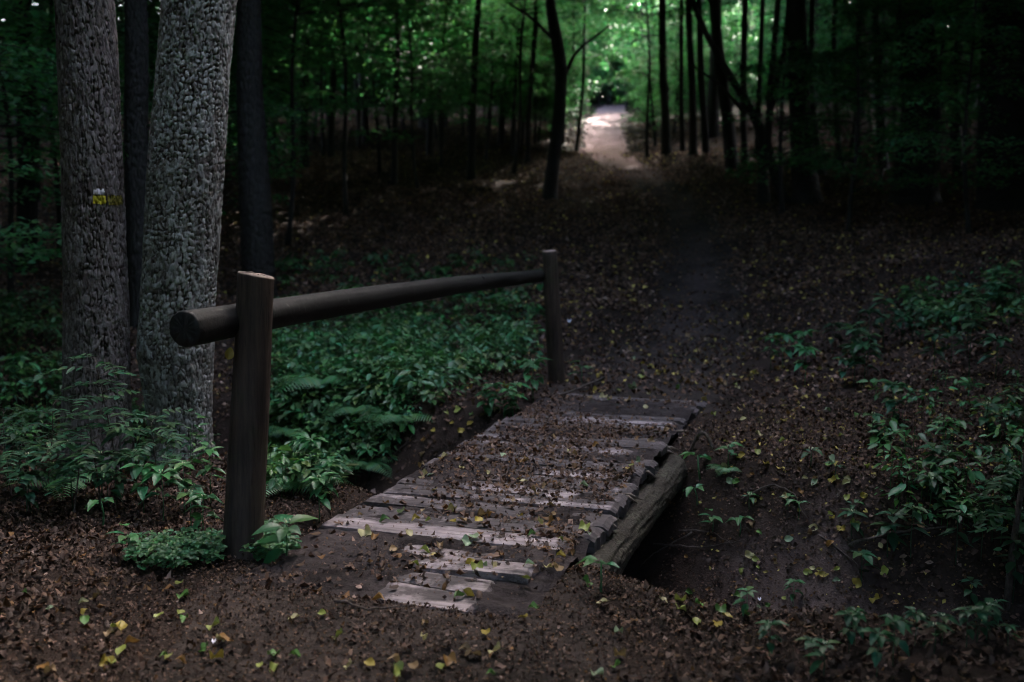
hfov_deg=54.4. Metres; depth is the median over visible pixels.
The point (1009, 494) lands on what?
balsam plant
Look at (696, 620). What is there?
fallen leaf
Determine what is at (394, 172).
forest tree
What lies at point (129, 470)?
balsam plant
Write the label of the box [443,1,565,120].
young beech
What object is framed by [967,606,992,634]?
balsam plant
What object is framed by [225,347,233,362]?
fallen leaf
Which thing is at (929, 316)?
balsam plant
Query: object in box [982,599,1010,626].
balsam plant
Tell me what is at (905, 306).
balsam plant
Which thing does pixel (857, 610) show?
balsam plant
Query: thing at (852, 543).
twig
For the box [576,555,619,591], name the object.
balsam plant
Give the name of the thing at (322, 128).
young beech
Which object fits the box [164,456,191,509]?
balsam plant
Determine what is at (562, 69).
forest tree
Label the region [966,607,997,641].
balsam plant
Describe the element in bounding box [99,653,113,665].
fallen leaf
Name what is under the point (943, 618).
balsam plant
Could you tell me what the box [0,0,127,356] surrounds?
young beech
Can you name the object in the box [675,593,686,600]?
fallen leaf
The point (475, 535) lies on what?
fallen leaf
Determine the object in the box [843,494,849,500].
fallen leaf
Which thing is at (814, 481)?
fallen leaf
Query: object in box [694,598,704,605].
fallen leaf
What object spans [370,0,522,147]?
young beech
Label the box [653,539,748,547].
twig
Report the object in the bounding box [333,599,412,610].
twig
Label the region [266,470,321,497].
fern
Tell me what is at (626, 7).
young beech
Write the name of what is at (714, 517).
balsam plant
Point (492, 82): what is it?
young beech
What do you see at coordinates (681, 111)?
forest tree
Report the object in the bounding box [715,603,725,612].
fallen leaf
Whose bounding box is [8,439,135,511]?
rowan sapling
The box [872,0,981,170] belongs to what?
young beech
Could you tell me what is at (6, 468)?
balsam plant
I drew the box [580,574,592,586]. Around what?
fallen leaf
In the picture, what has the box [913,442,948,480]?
balsam plant
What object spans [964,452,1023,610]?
rowan sapling
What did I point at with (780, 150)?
young beech
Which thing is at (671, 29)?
young beech
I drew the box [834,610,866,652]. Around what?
balsam plant
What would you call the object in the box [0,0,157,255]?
young beech
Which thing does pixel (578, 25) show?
young beech
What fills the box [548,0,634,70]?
young beech
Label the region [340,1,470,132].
young beech
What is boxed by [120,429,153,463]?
balsam plant
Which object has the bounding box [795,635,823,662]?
balsam plant
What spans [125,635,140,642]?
fallen leaf
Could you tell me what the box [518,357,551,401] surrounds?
balsam plant
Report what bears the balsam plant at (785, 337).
on the ground
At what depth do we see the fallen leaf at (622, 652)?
3.53 m
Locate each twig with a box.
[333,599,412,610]
[560,376,605,395]
[640,531,691,566]
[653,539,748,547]
[679,529,734,546]
[740,484,810,522]
[818,534,863,584]
[848,526,947,547]
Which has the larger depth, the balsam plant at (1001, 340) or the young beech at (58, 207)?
the young beech at (58, 207)
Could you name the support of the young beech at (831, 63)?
on the ground
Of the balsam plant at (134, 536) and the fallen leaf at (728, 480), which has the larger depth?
the fallen leaf at (728, 480)
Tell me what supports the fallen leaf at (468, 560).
on the footbridge
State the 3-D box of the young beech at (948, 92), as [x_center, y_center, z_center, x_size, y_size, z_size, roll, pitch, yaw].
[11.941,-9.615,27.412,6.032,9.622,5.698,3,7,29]
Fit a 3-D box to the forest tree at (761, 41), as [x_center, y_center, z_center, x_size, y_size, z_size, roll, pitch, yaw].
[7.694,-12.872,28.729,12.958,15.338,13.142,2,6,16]
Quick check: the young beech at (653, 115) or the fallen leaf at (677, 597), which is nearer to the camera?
the fallen leaf at (677, 597)
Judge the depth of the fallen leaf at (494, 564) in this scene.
4.52 m
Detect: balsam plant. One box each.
[0,426,28,462]
[0,453,16,488]
[5,428,33,487]
[8,471,44,512]
[10,451,47,513]
[14,485,40,509]
[37,461,63,487]
[50,435,91,510]
[81,450,112,496]
[84,497,113,526]
[89,477,127,506]
[96,456,134,503]
[101,423,135,496]
[104,523,140,545]
[115,448,150,490]
[119,462,157,512]
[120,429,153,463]
[139,465,184,520]
[140,465,153,488]
[153,461,180,480]
[156,420,184,471]
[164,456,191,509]
[168,459,195,514]
[173,490,212,525]
[182,493,223,533]
[188,484,203,510]
[192,441,225,502]
[251,514,317,563]
[288,436,317,464]
[291,433,328,470]
[301,472,338,521]
[304,464,342,498]
[305,462,329,485]
[314,470,340,498]
[317,456,343,496]
[349,466,365,483]
[355,445,379,479]
[476,392,490,414]
[477,389,497,416]
[481,382,505,416]
[482,395,502,414]
[499,386,519,408]
[499,393,527,416]
[501,392,517,410]
[505,381,531,411]
[515,363,539,390]
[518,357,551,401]
[568,361,593,382]
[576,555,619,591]
[680,451,710,479]
[683,484,703,505]
[699,508,722,531]
[714,442,743,465]
[725,515,753,535]
[733,586,757,614]
[742,492,758,508]
[756,620,789,661]
[761,334,779,369]
[771,332,794,368]
[780,493,795,508]
[784,578,804,600]
[786,499,808,519]
[791,329,816,358]
[793,344,820,383]
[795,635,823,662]
[801,447,823,466]
[804,639,841,675]
[822,322,843,353]
[825,461,845,474]
[831,356,854,387]
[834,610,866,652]
[835,321,870,386]
[838,508,867,536]
[841,323,865,346]
[841,345,866,375]
[842,606,869,645]
[845,340,882,388]
[847,499,864,516]
[848,329,869,343]
[852,550,881,582]
[855,308,882,339]
[857,627,896,676]
[859,331,882,375]
[862,411,887,437]
[869,293,898,350]
[870,521,907,557]
[874,379,911,417]
[875,508,908,550]
[875,613,911,665]
[884,399,904,420]
[887,308,909,337]
[890,313,912,341]
[895,503,930,563]
[901,304,923,329]
[901,606,929,644]
[904,323,922,341]
[907,307,923,330]
[911,305,931,343]
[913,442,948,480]
[913,471,945,519]
[919,327,949,381]
[920,313,953,344]
[920,621,953,654]
[929,612,960,644]
[933,310,953,330]
[933,427,959,449]
[938,330,965,368]
[938,447,961,464]
[939,504,972,564]
[944,314,963,330]
[951,607,988,647]
[952,294,986,356]
[952,316,990,376]
[954,284,981,313]
[957,577,982,604]
[960,313,982,333]
[966,401,1003,438]
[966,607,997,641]
[967,510,994,560]
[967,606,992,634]
[972,598,1003,640]
[975,477,1013,541]
[976,333,1013,379]
[978,282,1003,312]
[978,405,1005,422]
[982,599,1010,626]
[984,281,1013,317]
[987,414,1020,440]
[992,284,1019,315]
[992,531,1023,604]
[993,462,1019,488]
[997,623,1020,645]
[1002,406,1023,429]
[1002,474,1017,507]
[1007,383,1023,402]
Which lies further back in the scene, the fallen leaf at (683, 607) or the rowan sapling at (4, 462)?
the rowan sapling at (4, 462)
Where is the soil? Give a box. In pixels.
[232,394,697,618]
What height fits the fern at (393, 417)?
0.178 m
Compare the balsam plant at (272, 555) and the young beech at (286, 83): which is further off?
the young beech at (286, 83)
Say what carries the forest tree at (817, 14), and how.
on the ground
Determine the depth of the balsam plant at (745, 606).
3.98 m
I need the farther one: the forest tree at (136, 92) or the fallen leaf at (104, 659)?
the forest tree at (136, 92)
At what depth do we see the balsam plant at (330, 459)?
5.72 m
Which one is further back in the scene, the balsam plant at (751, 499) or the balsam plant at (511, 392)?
the balsam plant at (511, 392)
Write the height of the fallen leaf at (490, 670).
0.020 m
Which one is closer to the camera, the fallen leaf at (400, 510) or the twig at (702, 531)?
the fallen leaf at (400, 510)
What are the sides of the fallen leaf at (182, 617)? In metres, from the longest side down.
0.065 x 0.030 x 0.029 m
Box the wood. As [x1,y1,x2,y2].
[0,0,970,108]
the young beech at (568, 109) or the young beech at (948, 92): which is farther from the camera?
the young beech at (568, 109)
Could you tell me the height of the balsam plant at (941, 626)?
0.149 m
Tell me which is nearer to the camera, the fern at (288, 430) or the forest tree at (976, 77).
the fern at (288, 430)
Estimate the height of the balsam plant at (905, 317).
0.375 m
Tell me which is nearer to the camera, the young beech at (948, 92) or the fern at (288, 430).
the fern at (288, 430)
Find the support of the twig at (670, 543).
on the ditch bottom
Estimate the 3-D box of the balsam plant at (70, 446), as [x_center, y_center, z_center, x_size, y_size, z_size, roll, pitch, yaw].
[-2.504,0.777,5.655,0.227,0.482,0.239,-1,6,-8]
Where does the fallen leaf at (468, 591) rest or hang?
on the footbridge
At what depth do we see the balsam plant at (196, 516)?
5.04 m
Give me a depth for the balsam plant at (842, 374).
8.85 m
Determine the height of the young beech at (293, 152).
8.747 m
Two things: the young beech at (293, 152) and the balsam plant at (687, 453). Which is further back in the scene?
the young beech at (293, 152)
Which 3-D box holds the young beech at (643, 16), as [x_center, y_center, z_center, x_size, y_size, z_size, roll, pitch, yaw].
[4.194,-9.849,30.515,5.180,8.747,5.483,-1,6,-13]
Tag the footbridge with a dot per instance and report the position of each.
(622, 528)
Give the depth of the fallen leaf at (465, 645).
3.58 m
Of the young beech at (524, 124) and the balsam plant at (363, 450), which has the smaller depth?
the balsam plant at (363, 450)
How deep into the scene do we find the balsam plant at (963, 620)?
3.66 m
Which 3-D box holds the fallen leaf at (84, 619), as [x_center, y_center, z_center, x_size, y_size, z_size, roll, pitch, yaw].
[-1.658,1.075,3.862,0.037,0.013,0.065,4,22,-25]
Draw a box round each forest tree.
[13,0,40,273]
[38,4,53,110]
[53,0,135,480]
[124,0,148,329]
[136,0,237,464]
[236,0,277,298]
[294,23,300,125]
[299,5,309,167]
[327,2,337,156]
[361,18,369,142]
[390,1,400,184]
[418,8,427,128]
[425,11,433,154]
[466,0,480,180]
[497,3,506,145]
[509,0,609,199]
[510,1,521,155]
[524,0,537,162]
[582,0,589,113]
[637,0,644,110]
[643,1,648,99]
[659,0,671,154]
[679,0,685,151]
[685,0,697,154]
[690,0,786,203]
[696,0,710,153]
[707,0,721,137]
[709,0,738,168]
[740,0,749,162]
[754,0,764,156]
[764,0,790,203]
[786,0,822,204]
[808,0,826,174]
[814,0,819,105]
[832,0,844,170]
[861,1,875,133]
[870,18,873,100]
[872,0,889,168]
[970,1,981,110]
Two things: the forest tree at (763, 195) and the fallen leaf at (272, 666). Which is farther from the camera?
the forest tree at (763, 195)
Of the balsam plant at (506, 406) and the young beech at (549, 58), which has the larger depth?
the young beech at (549, 58)
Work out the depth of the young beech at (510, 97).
31.97 m
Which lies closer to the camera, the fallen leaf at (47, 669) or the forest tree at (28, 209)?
the fallen leaf at (47, 669)
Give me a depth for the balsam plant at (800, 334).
10.30 m
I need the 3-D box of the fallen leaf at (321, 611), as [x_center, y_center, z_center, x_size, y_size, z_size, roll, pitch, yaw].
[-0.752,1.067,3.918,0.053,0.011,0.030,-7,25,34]
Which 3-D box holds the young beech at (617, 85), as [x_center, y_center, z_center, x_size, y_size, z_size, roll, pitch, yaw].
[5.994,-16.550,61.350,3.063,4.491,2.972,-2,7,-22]
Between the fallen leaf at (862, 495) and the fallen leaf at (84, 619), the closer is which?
the fallen leaf at (84, 619)
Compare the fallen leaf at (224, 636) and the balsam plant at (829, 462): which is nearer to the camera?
the fallen leaf at (224, 636)
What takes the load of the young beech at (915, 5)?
on the ground
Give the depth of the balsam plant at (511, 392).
8.40 m
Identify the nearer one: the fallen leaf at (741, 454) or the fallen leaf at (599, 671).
the fallen leaf at (599, 671)
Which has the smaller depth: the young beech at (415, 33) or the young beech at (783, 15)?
the young beech at (415, 33)
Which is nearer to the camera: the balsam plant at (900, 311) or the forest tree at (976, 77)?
the balsam plant at (900, 311)
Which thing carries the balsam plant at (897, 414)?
on the ground
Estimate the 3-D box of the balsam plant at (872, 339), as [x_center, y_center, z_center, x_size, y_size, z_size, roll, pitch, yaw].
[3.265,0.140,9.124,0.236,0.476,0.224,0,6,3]
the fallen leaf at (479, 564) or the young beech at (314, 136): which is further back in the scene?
the young beech at (314, 136)
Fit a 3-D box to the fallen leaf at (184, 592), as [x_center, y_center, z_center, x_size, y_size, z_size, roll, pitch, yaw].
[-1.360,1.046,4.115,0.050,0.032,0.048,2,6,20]
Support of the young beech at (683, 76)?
on the ground
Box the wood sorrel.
[122,518,301,569]
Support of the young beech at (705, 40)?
on the ground
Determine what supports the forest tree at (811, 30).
on the ground
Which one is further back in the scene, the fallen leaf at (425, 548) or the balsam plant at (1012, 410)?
the balsam plant at (1012, 410)
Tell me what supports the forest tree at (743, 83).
on the ground
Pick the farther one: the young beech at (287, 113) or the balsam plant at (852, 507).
the young beech at (287, 113)
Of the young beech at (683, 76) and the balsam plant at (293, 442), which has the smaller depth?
the balsam plant at (293, 442)
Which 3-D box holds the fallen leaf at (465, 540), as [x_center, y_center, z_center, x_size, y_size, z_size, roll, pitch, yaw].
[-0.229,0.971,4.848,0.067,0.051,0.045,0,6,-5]
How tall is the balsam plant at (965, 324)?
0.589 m
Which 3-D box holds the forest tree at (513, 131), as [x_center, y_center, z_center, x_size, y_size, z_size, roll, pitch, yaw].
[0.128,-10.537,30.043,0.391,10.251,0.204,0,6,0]
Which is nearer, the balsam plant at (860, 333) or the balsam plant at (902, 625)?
the balsam plant at (902, 625)
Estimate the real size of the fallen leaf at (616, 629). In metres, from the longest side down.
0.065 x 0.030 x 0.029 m
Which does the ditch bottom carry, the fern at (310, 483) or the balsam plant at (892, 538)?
the balsam plant at (892, 538)
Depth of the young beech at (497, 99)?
35.43 m
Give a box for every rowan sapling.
[0,395,119,498]
[0,407,60,496]
[0,438,68,510]
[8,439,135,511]
[19,414,165,504]
[25,353,183,489]
[88,407,209,498]
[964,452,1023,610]
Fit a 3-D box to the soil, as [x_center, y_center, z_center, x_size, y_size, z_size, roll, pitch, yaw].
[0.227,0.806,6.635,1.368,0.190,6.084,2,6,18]
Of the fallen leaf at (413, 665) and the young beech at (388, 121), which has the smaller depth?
the fallen leaf at (413, 665)
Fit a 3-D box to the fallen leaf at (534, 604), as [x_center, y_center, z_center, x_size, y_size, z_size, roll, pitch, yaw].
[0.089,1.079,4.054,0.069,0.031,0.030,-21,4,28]
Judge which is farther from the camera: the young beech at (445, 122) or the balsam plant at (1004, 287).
the young beech at (445, 122)
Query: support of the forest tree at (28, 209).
on the ground
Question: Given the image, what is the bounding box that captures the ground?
[0,98,1023,681]
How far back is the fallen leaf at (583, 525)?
5.09 m
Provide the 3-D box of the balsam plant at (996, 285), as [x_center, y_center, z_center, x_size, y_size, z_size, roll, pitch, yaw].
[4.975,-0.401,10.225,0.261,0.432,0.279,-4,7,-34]
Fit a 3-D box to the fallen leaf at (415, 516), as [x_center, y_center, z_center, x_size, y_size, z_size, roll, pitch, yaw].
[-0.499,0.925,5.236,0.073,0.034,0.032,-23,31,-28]
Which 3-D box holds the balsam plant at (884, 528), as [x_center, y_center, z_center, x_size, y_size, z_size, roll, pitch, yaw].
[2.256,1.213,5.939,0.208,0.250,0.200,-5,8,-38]
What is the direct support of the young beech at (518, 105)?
on the ground
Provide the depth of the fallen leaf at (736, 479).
6.70 m
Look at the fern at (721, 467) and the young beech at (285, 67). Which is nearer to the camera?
the fern at (721, 467)
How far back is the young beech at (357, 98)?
32.14 m
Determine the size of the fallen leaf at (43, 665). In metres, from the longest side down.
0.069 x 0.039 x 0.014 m
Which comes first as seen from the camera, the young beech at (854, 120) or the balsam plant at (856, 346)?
the balsam plant at (856, 346)
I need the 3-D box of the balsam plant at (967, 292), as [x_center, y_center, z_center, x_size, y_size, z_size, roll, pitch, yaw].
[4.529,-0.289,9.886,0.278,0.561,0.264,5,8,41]
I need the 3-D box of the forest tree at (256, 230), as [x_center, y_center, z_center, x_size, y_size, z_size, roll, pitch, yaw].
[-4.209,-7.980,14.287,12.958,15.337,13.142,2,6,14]
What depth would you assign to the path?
4.05 m
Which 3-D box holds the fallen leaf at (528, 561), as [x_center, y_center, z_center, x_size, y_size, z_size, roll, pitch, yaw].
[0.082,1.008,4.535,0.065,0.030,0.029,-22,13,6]
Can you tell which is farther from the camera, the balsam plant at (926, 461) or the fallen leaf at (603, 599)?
the balsam plant at (926, 461)
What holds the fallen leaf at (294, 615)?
on the path
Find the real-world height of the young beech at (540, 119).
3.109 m
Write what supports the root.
on the ground
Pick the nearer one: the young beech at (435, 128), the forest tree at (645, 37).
the young beech at (435, 128)
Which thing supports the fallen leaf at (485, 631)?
on the path
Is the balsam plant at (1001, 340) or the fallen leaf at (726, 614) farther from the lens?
the balsam plant at (1001, 340)
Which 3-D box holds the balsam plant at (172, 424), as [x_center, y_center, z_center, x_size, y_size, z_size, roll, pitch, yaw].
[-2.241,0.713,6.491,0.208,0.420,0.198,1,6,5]
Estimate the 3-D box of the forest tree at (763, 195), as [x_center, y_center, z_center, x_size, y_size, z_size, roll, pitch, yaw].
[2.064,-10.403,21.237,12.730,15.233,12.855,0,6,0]
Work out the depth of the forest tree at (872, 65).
49.44 m
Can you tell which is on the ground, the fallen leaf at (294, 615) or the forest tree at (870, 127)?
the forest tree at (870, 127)
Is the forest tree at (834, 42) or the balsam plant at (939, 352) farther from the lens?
the forest tree at (834, 42)
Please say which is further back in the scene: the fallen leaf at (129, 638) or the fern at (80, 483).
the fern at (80, 483)
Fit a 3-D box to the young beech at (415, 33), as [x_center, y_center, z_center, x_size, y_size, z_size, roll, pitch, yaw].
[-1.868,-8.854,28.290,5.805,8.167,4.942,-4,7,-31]
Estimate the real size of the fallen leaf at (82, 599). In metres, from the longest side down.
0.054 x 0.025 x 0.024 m
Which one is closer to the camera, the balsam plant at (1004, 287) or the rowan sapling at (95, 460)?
the rowan sapling at (95, 460)
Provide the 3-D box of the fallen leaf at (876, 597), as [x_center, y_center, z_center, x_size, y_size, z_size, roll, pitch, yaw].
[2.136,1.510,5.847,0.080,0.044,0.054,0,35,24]
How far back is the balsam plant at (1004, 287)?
10.18 m
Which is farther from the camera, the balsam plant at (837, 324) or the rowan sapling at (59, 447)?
the balsam plant at (837, 324)
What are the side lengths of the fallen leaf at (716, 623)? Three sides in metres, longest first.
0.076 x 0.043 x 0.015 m
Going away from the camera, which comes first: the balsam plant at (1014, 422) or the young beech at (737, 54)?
the balsam plant at (1014, 422)
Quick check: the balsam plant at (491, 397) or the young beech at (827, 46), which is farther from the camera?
the young beech at (827, 46)
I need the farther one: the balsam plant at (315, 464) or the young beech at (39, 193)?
the young beech at (39, 193)
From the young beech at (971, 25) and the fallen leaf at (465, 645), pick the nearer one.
the fallen leaf at (465, 645)
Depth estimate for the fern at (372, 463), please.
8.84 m
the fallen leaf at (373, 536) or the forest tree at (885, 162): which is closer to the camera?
the fallen leaf at (373, 536)
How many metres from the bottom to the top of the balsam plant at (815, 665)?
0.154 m
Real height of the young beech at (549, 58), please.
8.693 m
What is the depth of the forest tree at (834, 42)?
25.89 m
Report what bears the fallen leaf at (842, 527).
on the ditch bottom
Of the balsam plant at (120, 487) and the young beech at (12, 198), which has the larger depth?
the young beech at (12, 198)
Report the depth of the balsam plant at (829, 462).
6.35 m
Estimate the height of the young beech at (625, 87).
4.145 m
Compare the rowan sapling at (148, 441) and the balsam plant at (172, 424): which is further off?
the balsam plant at (172, 424)
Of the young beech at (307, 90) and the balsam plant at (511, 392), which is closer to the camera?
the balsam plant at (511, 392)
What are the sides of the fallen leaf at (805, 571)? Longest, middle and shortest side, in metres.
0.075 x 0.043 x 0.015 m
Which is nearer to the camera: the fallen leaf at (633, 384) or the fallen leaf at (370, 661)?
the fallen leaf at (370, 661)
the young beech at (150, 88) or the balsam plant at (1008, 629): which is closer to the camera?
the balsam plant at (1008, 629)
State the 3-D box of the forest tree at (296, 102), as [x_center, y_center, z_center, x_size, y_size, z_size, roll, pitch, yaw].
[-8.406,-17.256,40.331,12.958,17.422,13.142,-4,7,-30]
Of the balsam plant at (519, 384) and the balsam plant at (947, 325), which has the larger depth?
the balsam plant at (947, 325)
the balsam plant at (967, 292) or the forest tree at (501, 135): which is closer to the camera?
the balsam plant at (967, 292)
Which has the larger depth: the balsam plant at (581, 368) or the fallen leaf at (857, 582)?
the balsam plant at (581, 368)
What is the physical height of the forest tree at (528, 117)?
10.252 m
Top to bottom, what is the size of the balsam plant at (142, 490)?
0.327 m
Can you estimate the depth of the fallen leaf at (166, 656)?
3.51 m
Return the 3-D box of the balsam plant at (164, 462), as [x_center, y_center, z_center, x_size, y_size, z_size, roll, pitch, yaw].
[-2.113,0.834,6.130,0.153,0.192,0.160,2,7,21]
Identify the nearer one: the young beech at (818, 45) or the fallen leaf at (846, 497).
the fallen leaf at (846, 497)
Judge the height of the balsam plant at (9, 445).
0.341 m
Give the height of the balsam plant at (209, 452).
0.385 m
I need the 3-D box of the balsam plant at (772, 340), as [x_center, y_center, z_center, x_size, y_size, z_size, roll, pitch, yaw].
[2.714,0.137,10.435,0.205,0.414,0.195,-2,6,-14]
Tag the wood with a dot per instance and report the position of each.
(603, 94)
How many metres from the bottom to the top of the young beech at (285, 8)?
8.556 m
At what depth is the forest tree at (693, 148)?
29.28 m
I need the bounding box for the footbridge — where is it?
[318,393,706,614]
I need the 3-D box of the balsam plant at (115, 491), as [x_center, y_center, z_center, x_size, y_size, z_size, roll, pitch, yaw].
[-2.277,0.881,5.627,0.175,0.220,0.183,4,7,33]
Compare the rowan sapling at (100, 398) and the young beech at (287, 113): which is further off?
the young beech at (287, 113)
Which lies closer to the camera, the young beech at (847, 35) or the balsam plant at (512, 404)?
the balsam plant at (512, 404)
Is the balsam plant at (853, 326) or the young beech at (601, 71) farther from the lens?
the young beech at (601, 71)
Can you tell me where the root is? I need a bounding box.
[689,431,713,450]
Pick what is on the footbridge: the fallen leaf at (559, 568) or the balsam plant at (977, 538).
the fallen leaf at (559, 568)
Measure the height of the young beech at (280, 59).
6.830 m
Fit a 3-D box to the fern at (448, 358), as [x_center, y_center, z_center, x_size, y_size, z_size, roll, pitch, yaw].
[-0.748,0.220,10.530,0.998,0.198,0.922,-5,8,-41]
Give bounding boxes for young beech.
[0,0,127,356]
[0,0,150,199]
[0,0,154,298]
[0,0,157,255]
[2,0,269,106]
[4,0,160,97]
[53,0,333,137]
[116,0,328,214]
[121,8,302,186]
[149,2,336,139]
[227,0,318,159]
[228,1,354,176]
[229,0,403,245]
[231,1,350,110]
[236,4,404,141]
[262,0,465,214]
[262,14,392,124]
[263,0,414,156]
[263,13,344,141]
[280,0,467,172]
[294,13,426,133]
[298,7,424,146]
[309,0,508,187]
[316,2,470,140]
[336,0,541,167]
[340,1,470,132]
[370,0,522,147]
[371,0,490,127]
[377,10,456,116]
[386,0,544,136]
[401,47,466,138]
[417,0,564,159]
[433,2,563,128]
[442,0,554,115]
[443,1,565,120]
[444,0,598,174]
[444,30,498,132]
[465,0,588,143]
[474,0,582,118]
[477,48,523,125]
[481,3,544,134]
[483,1,595,144]
[494,47,550,131]
[509,0,606,108]
[517,58,573,144]
[523,0,631,151]
[523,45,586,137]
[524,43,598,143]
[547,47,599,125]
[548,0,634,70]
[549,0,641,133]
[562,2,650,104]
[566,38,599,113]
[568,39,614,107]
[577,0,678,106]
[577,0,734,156]
[580,0,729,123]
[589,36,630,105]
[604,36,654,109]
[615,46,678,145]
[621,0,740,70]
[622,44,678,127]
[622,45,675,114]
[627,27,687,95]
[629,35,705,121]
[633,9,709,133]
[645,1,782,66]
[647,33,708,120]
[659,37,709,118]
[673,32,750,116]
[675,11,739,87]
[678,0,785,65]
[707,30,770,111]
[708,12,769,106]
[718,21,859,213]
[733,0,887,74]
[738,20,788,118]
[772,0,945,231]
[780,22,844,102]
[782,0,854,111]
[782,0,896,147]
[805,0,895,100]
[808,0,979,187]
[814,0,970,137]
[833,0,1023,210]
[859,0,1023,233]
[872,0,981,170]
[884,0,977,159]
[886,2,981,147]
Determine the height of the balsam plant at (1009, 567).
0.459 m
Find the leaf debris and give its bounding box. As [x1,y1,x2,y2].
[242,392,699,611]
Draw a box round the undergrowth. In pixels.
[0,244,1023,553]
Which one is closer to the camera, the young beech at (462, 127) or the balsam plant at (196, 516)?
the balsam plant at (196, 516)
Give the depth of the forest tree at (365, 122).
33.31 m
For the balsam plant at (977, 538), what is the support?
on the ditch bottom
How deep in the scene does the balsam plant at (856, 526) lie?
6.05 m
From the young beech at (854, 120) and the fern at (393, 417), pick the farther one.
the young beech at (854, 120)
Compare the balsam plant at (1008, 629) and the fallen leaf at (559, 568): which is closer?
the balsam plant at (1008, 629)
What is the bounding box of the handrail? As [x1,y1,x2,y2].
[169,250,564,559]
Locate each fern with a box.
[0,463,123,500]
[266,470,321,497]
[269,424,314,438]
[270,369,379,395]
[273,473,353,497]
[321,402,377,420]
[336,454,392,475]
[347,407,434,428]
[403,351,491,371]
[707,464,739,476]
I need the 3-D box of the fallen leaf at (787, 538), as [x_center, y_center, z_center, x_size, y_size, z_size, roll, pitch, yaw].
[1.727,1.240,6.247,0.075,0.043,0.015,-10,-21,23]
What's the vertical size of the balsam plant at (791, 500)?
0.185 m
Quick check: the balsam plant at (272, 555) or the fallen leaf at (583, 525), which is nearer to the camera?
the balsam plant at (272, 555)
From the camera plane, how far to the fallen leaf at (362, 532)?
4.96 m
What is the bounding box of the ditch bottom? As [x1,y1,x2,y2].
[639,462,1013,632]
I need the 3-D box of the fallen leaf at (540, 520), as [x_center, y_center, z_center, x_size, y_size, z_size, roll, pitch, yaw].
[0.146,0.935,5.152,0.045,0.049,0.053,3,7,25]
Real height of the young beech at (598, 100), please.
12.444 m
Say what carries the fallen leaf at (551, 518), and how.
on the footbridge
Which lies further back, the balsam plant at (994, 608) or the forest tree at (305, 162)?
the forest tree at (305, 162)
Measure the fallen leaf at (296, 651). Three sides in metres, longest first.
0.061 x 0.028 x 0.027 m
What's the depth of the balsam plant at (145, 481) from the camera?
6.09 m
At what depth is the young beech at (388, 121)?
34.19 m
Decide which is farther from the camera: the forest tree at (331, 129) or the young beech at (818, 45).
the young beech at (818, 45)
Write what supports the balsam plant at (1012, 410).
on the ground
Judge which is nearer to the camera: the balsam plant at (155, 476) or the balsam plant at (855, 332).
the balsam plant at (155, 476)
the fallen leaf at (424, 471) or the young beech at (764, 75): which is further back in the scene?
the young beech at (764, 75)
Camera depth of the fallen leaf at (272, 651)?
3.54 m
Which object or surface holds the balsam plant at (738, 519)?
on the ditch bottom
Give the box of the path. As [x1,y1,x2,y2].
[127,101,765,681]
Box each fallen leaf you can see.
[36,662,49,668]
[44,664,55,673]
[78,597,89,604]
[80,615,89,623]
[90,588,102,600]
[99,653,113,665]
[103,627,114,635]
[115,644,125,654]
[116,620,126,629]
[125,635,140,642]
[164,649,172,659]
[174,655,185,663]
[176,589,190,597]
[180,614,187,622]
[198,641,207,651]
[205,616,219,629]
[209,649,223,658]
[215,633,232,640]
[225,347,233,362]
[267,649,279,658]
[269,662,276,672]
[288,613,298,618]
[289,649,300,656]
[318,609,325,614]
[332,628,343,638]
[358,524,371,536]
[363,657,374,665]
[371,530,377,539]
[372,592,384,599]
[377,514,389,521]
[388,653,399,661]
[389,545,397,550]
[390,661,403,675]
[396,507,404,512]
[405,529,412,535]
[408,661,417,668]
[411,513,421,520]
[419,469,428,477]
[420,545,429,552]
[435,663,444,670]
[437,541,443,548]
[443,652,456,665]
[447,503,456,511]
[454,590,465,596]
[459,642,473,649]
[461,534,470,545]
[463,587,473,596]
[464,648,471,655]
[465,558,474,564]
[469,533,478,537]
[471,560,482,570]
[471,650,480,655]
[475,516,482,520]
[477,507,488,515]
[481,628,489,633]
[486,668,498,673]
[488,642,500,652]
[490,560,496,567]
[524,558,534,565]
[528,601,540,608]
[534,516,545,524]
[545,515,553,524]
[554,563,563,570]
[555,550,566,557]
[578,520,589,530]
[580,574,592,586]
[590,667,604,676]
[596,598,608,602]
[599,392,607,397]
[610,659,619,667]
[614,626,622,632]
[614,646,625,656]
[628,381,636,388]
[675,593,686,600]
[675,602,685,610]
[692,617,700,624]
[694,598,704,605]
[711,620,722,626]
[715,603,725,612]
[720,612,732,617]
[724,477,734,483]
[732,477,740,483]
[736,451,745,457]
[744,550,754,558]
[752,556,758,561]
[782,535,792,541]
[803,568,811,574]
[808,523,817,530]
[811,478,817,485]
[818,571,827,576]
[824,540,833,547]
[827,454,834,461]
[828,475,835,482]
[836,525,844,530]
[842,478,849,484]
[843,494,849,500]
[849,517,860,524]
[852,575,861,587]
[860,492,867,497]
[869,593,879,602]
[880,565,888,574]
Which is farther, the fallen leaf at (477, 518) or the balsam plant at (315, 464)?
the balsam plant at (315, 464)
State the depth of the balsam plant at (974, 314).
9.48 m
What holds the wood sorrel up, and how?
on the ground
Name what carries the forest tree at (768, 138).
on the ground
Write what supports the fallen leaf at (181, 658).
on the path
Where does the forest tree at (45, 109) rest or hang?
on the ground
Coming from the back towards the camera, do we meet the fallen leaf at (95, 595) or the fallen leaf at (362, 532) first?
the fallen leaf at (362, 532)

